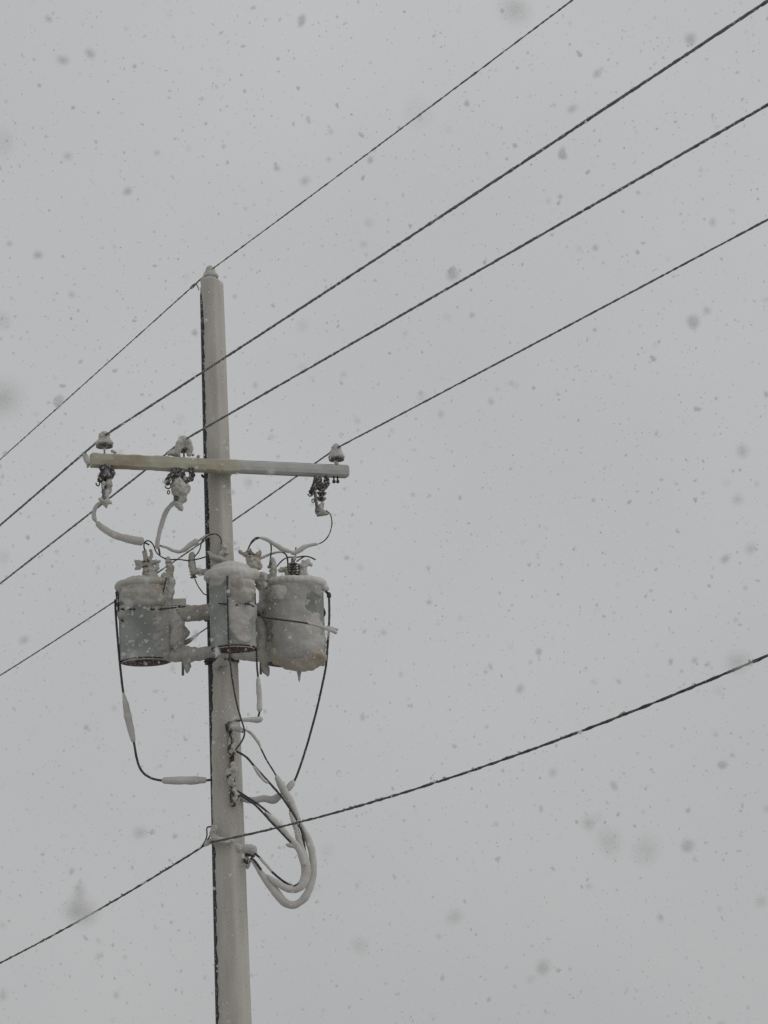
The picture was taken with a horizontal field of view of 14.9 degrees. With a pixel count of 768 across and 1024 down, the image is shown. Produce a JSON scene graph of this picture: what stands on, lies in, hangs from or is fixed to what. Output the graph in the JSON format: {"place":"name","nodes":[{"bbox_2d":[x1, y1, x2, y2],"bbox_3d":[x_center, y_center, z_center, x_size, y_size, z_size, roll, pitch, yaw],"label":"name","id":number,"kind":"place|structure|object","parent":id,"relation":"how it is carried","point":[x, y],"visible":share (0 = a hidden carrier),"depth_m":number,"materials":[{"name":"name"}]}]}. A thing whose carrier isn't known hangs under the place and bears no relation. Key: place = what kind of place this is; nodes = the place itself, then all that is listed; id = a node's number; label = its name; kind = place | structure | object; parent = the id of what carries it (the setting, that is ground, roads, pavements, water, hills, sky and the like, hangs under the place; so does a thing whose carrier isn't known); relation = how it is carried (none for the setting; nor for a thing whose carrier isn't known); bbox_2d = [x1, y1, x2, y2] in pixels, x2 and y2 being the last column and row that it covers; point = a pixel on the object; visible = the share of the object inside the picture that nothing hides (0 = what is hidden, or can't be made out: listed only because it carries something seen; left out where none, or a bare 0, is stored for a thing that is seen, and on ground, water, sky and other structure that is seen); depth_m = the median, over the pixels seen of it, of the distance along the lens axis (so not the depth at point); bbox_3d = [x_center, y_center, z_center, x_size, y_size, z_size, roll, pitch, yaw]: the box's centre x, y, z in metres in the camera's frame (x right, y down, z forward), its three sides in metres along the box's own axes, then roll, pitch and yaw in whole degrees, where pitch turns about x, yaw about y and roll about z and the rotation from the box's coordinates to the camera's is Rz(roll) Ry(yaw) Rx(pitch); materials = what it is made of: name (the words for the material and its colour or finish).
{"place":"outdoors","nodes":[
{"label":"outdoors","id":0,"kind":"place"},
{"bbox_2d":[0,0,767,1023],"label":"falling snow","id":1,"kind":"structure","parent":0,"point":[80,910],"depth_m":5.40,"materials":[{"name":"white snow"}]},
{"bbox_2d":[0,0,767,1023],"label":"sky","id":2,"kind":"structure","parent":0,"point":[644,395],"materials":[{"name":"grey"}]},
{"bbox_3d":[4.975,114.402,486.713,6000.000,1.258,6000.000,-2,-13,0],"label":"ground","id":3,"kind":"structure","parent":0,"visible":0},
{"bbox_2d":[200,276,251,1023],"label":"utility pole","id":4,"kind":"object","parent":3,"relation":"on","point":[232,980],"visible":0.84,"depth_m":20.07,"materials":[{"name":"concrete"}]},
{"bbox_2d":[160,534,209,553],"bbox_3d":[-1.362,0.222,20.382,0.481,0.135,0.042,-2,-13,-4],"label":"jumper wire","id":5,"kind":"object","parent":4,"relation":"attached to","point":[192,543],"visible":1,"depth_m":20.36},
{"bbox_2d":[184,628,206,644],"bbox_3d":[-1.307,0.852,20.308,0.228,0.145,0.038,-2,-13,-2],"label":"transformer bracket brace","id":6,"kind":"object","parent":4,"relation":"attached to","point":[188,641],"visible":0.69,"depth_m":20.29,"materials":[{"name":"grey metal"}]},
{"bbox_2d":[188,551,207,578],"bbox_3d":[-1.289,0.367,20.375,0.146,0.190,0.074,2,-14,-18],"label":"surge arrester","id":7,"kind":"object","parent":4,"relation":"attached to","point":[193,570],"visible":0.88,"depth_m":20.34,"materials":[{"name":"white ceramic"}]},
{"bbox_2d":[194,533,221,557],"bbox_3d":[-1.221,0.232,20.307,0.198,0.168,0.010,-2,-13,-3],"label":"jumper wire","id":8,"kind":"object","parent":4,"relation":"attached to","point":[203,540],"visible":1,"depth_m":20.32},
{"bbox_2d":[203,265,218,278],"bbox_3d":[-1.234,-1.686,20.899,0.112,0.140,0.114,-2,-13,0],"label":"pin insulator","id":9,"kind":"object","parent":4,"relation":"attached to","point":[209,271],"visible":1,"depth_m":20.87,"materials":[{"name":"white ceramic"}]},
{"bbox_2d":[0,0,572,459],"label":"overhead wire","id":10,"kind":"object","parent":9,"relation":"attached to","point":[302,202],"visible":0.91,"depth_m":19.14,"materials":[{"name":"black metal"}]},
{"bbox_2d":[202,825,234,846],"bbox_3d":[-1.125,2.189,19.854,0.226,0.141,0.079,-2,-13,0],"label":"cable anchor","id":11,"kind":"object","parent":4,"relation":"attached to","point":[212,835],"visible":0.94,"depth_m":19.83,"materials":[{"name":"metal"}]},
{"bbox_2d":[0,654,767,963],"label":"service cable","id":12,"kind":"object","parent":11,"relation":"attached to","point":[623,713],"visible":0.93,"depth_m":16.67,"materials":[{"name":"black rubber"}]},
{"bbox_2d":[90,450,348,482],"bbox_3d":[-1.175,-0.307,20.520,1.928,0.167,0.323,4,-14,-24],"label":"crossarm","id":13,"kind":"object","parent":4,"relation":"attached to","point":[169,463],"visible":1,"depth_m":20.36,"materials":[{"name":"weathered wood"},{"name":"galvanised steel"},{"name":"dark iron"}]},
{"bbox_2d":[82,452,89,467],"bbox_3d":[-2.063,-0.374,20.442,0.044,0.134,0.186,4,-14,-25],"label":"wire tap","id":14,"kind":"object","parent":13,"relation":"attached to","point":[86,458],"visible":0.85,"depth_m":20.44,"materials":[{"name":"metal"}]},
{"bbox_2d":[95,431,113,452],"bbox_3d":[-1.918,-0.468,20.131,0.128,0.176,0.128,-2,-13,0],"label":"pin insulator","id":15,"kind":"object","parent":13,"relation":"attached to","point":[101,443],"visible":0.98,"depth_m":20.10,"materials":[{"name":"white ceramic"}]},
{"bbox_2d":[0,0,767,525],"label":"overhead wire","id":16,"kind":"object","parent":15,"relation":"attached to","point":[686,54],"visible":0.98,"depth_m":15.29,"materials":[{"name":"black metal"}]},
{"bbox_2d":[95,464,115,507],"bbox_3d":[-1.899,-0.174,19.993,0.134,0.314,0.096,7,-16,-36],"label":"fuse cutout","id":17,"kind":"object","parent":13,"relation":"hanging from","point":[104,478],"visible":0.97,"depth_m":19.97,"materials":[{"name":"metal"}]},
{"bbox_2d":[164,467,194,510],"bbox_3d":[-1.410,-0.159,20.204,0.220,0.318,0.117,9,-18,-42],"label":"fuse cutout","id":18,"kind":"object","parent":13,"relation":"hanging from","point":[180,491],"visible":0.97,"depth_m":20.18,"materials":[{"name":"metal"}]},
{"bbox_2d":[167,435,193,456],"bbox_3d":[-1.403,-0.448,20.334,0.134,0.184,0.194,-10,-15,29],"label":"pin insulator","id":19,"kind":"object","parent":13,"relation":"attached to","point":[184,446],"visible":0.97,"depth_m":20.30,"materials":[{"name":"white ceramic"}]},
{"bbox_2d":[0,103,767,583],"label":"overhead wire","id":20,"kind":"object","parent":19,"relation":"attached to","point":[422,303],"visible":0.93,"depth_m":16.54,"materials":[{"name":"black metal"}]},
{"bbox_2d":[307,475,329,516],"bbox_3d":[-0.461,-0.114,20.647,0.163,0.299,0.091,3,-14,-24],"label":"fuse cutout","id":21,"kind":"object","parent":13,"relation":"hanging from","point":[318,484],"visible":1,"depth_m":20.62,"materials":[{"name":"metal"}]},
{"bbox_2d":[328,443,344,461],"bbox_3d":[-0.338,-0.398,20.844,0.120,0.181,0.116,-2,-13,0],"label":"pin insulator","id":22,"kind":"object","parent":13,"relation":"attached to","point":[336,453],"visible":0.98,"depth_m":20.82,"materials":[{"name":"white ceramic"}]},
{"bbox_2d":[0,219,767,675],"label":"overhead wire","id":23,"kind":"object","parent":22,"relation":"attached to","point":[444,391],"visible":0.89,"depth_m":18.83,"materials":[{"name":"black metal"}]},
{"bbox_2d":[170,598,269,676],"bbox_3d":[-1.101,0.875,20.284,0.891,0.564,0.284,-2,-13,0],"label":"transformer bracket","id":24,"kind":"object","parent":4,"relation":"attached to","point":[206,654],"visible":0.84,"depth_m":20.20,"materials":[{"name":"metal"}]},
{"bbox_2d":[114,549,189,666],"bbox_3d":[-1.605,0.655,20.323,0.516,0.795,0.411,-2,-13,0],"label":"pole transformer","id":25,"kind":"object","parent":24,"relation":"attached to","point":[156,622],"visible":0.99,"depth_m":20.16,"materials":[{"name":"grey paint"}]},
{"bbox_2d":[92,501,149,545],"bbox_3d":[-1.822,0.076,20.280,0.396,0.330,0.057,-2,-13,-4],"label":"jumper wire","id":26,"kind":"object","parent":25,"relation":"attached to","point":[129,539],"visible":0.96,"depth_m":20.24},
{"bbox_2d":[114,599,211,784],"bbox_3d":[-1.470,1.227,20.151,0.740,1.308,0.060,-2,-13,-4],"label":"voltage lead","id":27,"kind":"object","parent":25,"relation":"hanging from","point":[181,780],"visible":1,"depth_m":20.05,"materials":[{"name":"black rubber"},{"name":"snow"}]},
{"bbox_2d":[155,500,174,554],"bbox_3d":[-1.479,0.098,20.303,0.216,0.396,0.038,-2,-13,-3],"label":"jumper wire","id":28,"kind":"object","parent":25,"relation":"attached to","point":[162,522],"visible":0.96,"depth_m":20.29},
{"bbox_2d":[165,556,173,578],"bbox_3d":[-1.491,0.413,20.340,0.078,0.218,0.063,-2,-13,0],"label":"surge arrester","id":29,"kind":"object","parent":25,"relation":"on","point":[169,567],"visible":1,"depth_m":20.32,"materials":[{"name":"white ceramic"}]},
{"bbox_2d":[143,540,205,560],"bbox_3d":[-1.454,0.266,20.369,0.433,0.160,0.011,-2,-13,-3],"label":"jumper wire","id":30,"kind":"object","parent":25,"relation":"attached to","point":[169,559],"visible":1,"depth_m":20.36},
{"bbox_2d":[204,549,268,652],"bbox_3d":[-1.004,0.590,20.003,0.444,0.718,0.386,-2,-13,0],"label":"pole transformer","id":31,"kind":"object","parent":24,"relation":"attached to","point":[240,586],"visible":0.99,"depth_m":19.86,"materials":[{"name":"grey paint"}]},
{"bbox_2d":[226,576,244,749],"bbox_3d":[-0.997,1.012,19.728,0.100,1.192,0.013,-2,-13,-3],"label":"voltage lead","id":32,"kind":"object","parent":31,"relation":"attached to","point":[231,666],"visible":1,"depth_m":19.71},
{"bbox_2d":[226,593,262,727],"bbox_3d":[-0.962,1.004,19.906,0.256,0.924,0.044,-2,-13,0],"label":"voltage lead","id":33,"kind":"object","parent":31,"relation":"attached to","point":[257,719],"visible":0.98,"depth_m":19.83,"materials":[{"name":"black rubber"},{"name":"snow"}]},
{"bbox_2d":[255,601,336,633],"bbox_3d":[-0.602,0.717,19.988,0.559,0.255,0.032,-2,-13,-3],"label":"voltage lead","id":34,"kind":"object","parent":31,"relation":"attached to","point":[329,629],"visible":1,"depth_m":19.98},
{"bbox_2d":[258,556,330,681],"bbox_3d":[-0.628,0.765,20.357,0.485,0.877,0.482,3,-14,-21],"label":"pole transformer","id":35,"kind":"object","parent":24,"relation":"attached to","point":[291,594],"visible":0.97,"depth_m":20.16,"materials":[{"name":"grey paint"}]},
{"bbox_2d":[267,557,276,577],"bbox_3d":[-0.775,0.413,20.299,0.072,0.209,0.072,-2,-13,0],"label":"surge arrester","id":36,"kind":"object","parent":35,"relation":"on","point":[272,566],"visible":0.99,"depth_m":20.28,"materials":[{"name":"white ceramic"}]},
{"bbox_2d":[248,538,271,565],"bbox_3d":[-0.863,0.279,20.375,0.172,0.209,0.011,-2,-13,-3],"label":"jumper wire","id":37,"kind":"object","parent":36,"relation":"attached to","point":[270,547],"visible":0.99,"depth_m":20.38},
{"bbox_2d":[259,551,288,567],"bbox_3d":[-0.778,0.332,20.410,0.229,0.122,0.029,-2,-13,-3],"label":"jumper wire","id":38,"kind":"object","parent":35,"relation":"attached to","point":[268,554],"visible":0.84,"depth_m":20.41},
{"bbox_2d":[240,597,330,803],"bbox_3d":[-0.686,1.294,20.169,0.687,1.426,0.059,-1,-13,-5],"label":"voltage lead","id":39,"kind":"object","parent":35,"relation":"attached to","point":[275,799],"visible":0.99,"depth_m":20.08,"materials":[{"name":"black rubber"},{"name":"snow"}]},
{"bbox_2d":[248,510,332,554],"bbox_3d":[-0.650,0.144,20.343,0.593,0.317,0.037,-2,-13,-3],"label":"jumper wire","id":40,"kind":"object","parent":35,"relation":"attached to","point":[300,549],"visible":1,"depth_m":20.31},
{"bbox_2d":[277,556,315,566],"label":"jumper wire","id":41,"kind":"object","parent":35,"relation":"attached to","point":[297,557],"visible":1,"depth_m":20.46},
{"bbox_2d":[224,719,243,806],"bbox_3d":[-1.014,1.702,19.951,0.154,0.593,0.085,-2,-13,0],"label":"insulator rack","id":42,"kind":"object","parent":4,"relation":"attached to","point":[232,773],"visible":0.93,"depth_m":19.93,"materials":[{"name":"metal"}]},
{"bbox_2d":[238,794,290,842],"bbox_3d":[-0.812,2.077,19.864,0.360,0.343,0.016,-2,-13,-3],"label":"loop cable","id":43,"kind":"object","parent":42,"relation":"attached to","point":[264,814],"visible":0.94,"depth_m":19.87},
{"bbox_2d":[236,750,305,849],"bbox_3d":[-0.771,1.963,19.915,0.462,0.726,0.033,-2,-13,-3],"label":"loop cable","id":44,"kind":"object","parent":42,"relation":"attached to","point":[259,773],"visible":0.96,"depth_m":19.94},
{"bbox_2d":[237,790,306,886],"bbox_3d":[-0.759,2.205,19.843,0.459,0.675,0.049,-2,-13,-4],"label":"loop cable","id":45,"kind":"object","parent":42,"relation":"attached to","point":[295,845],"visible":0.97,"depth_m":19.84,"materials":[{"name":"black rubber"},{"name":"snow"}]},
{"bbox_2d":[235,843,257,868],"bbox_3d":[-0.940,2.332,19.917,0.140,0.176,0.163,-7,-14,20],"label":"side clamp","id":46,"kind":"object","parent":4,"relation":"attached to","point":[249,850],"visible":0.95,"depth_m":19.92,"materials":[{"name":"metal"}]},
{"bbox_2d":[251,857,261,869],"bbox_3d":[-0.862,2.378,19.832,0.074,0.091,0.015,-2,-13,-3],"label":"loop cable","id":47,"kind":"object","parent":46,"relation":"attached to","point":[256,862],"visible":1,"depth_m":19.83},
{"bbox_2d":[254,853,292,884],"bbox_3d":[-0.748,2.418,19.832,0.260,0.242,0.030,-2,-13,-3],"label":"loop cable","id":48,"kind":"object","parent":46,"relation":"attached to","point":[269,868],"visible":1,"depth_m":19.82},
{"bbox_2d":[245,729,316,908],"bbox_3d":[-0.705,2.073,19.929,0.474,1.250,0.062,-2,-13,-2],"label":"loop cable","id":49,"kind":"object","parent":46,"relation":"attached to","point":[282,900],"visible":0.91,"depth_m":19.85,"materials":[{"name":"black rubber"},{"name":"snow"}]},
{"bbox_2d":[255,810,310,892],"bbox_3d":[-0.690,2.301,19.865,0.387,0.566,0.068,-2,-13,0],"label":"loop cable","id":50,"kind":"object","parent":46,"relation":"attached to","point":[305,873],"visible":0.91,"depth_m":19.80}
]}

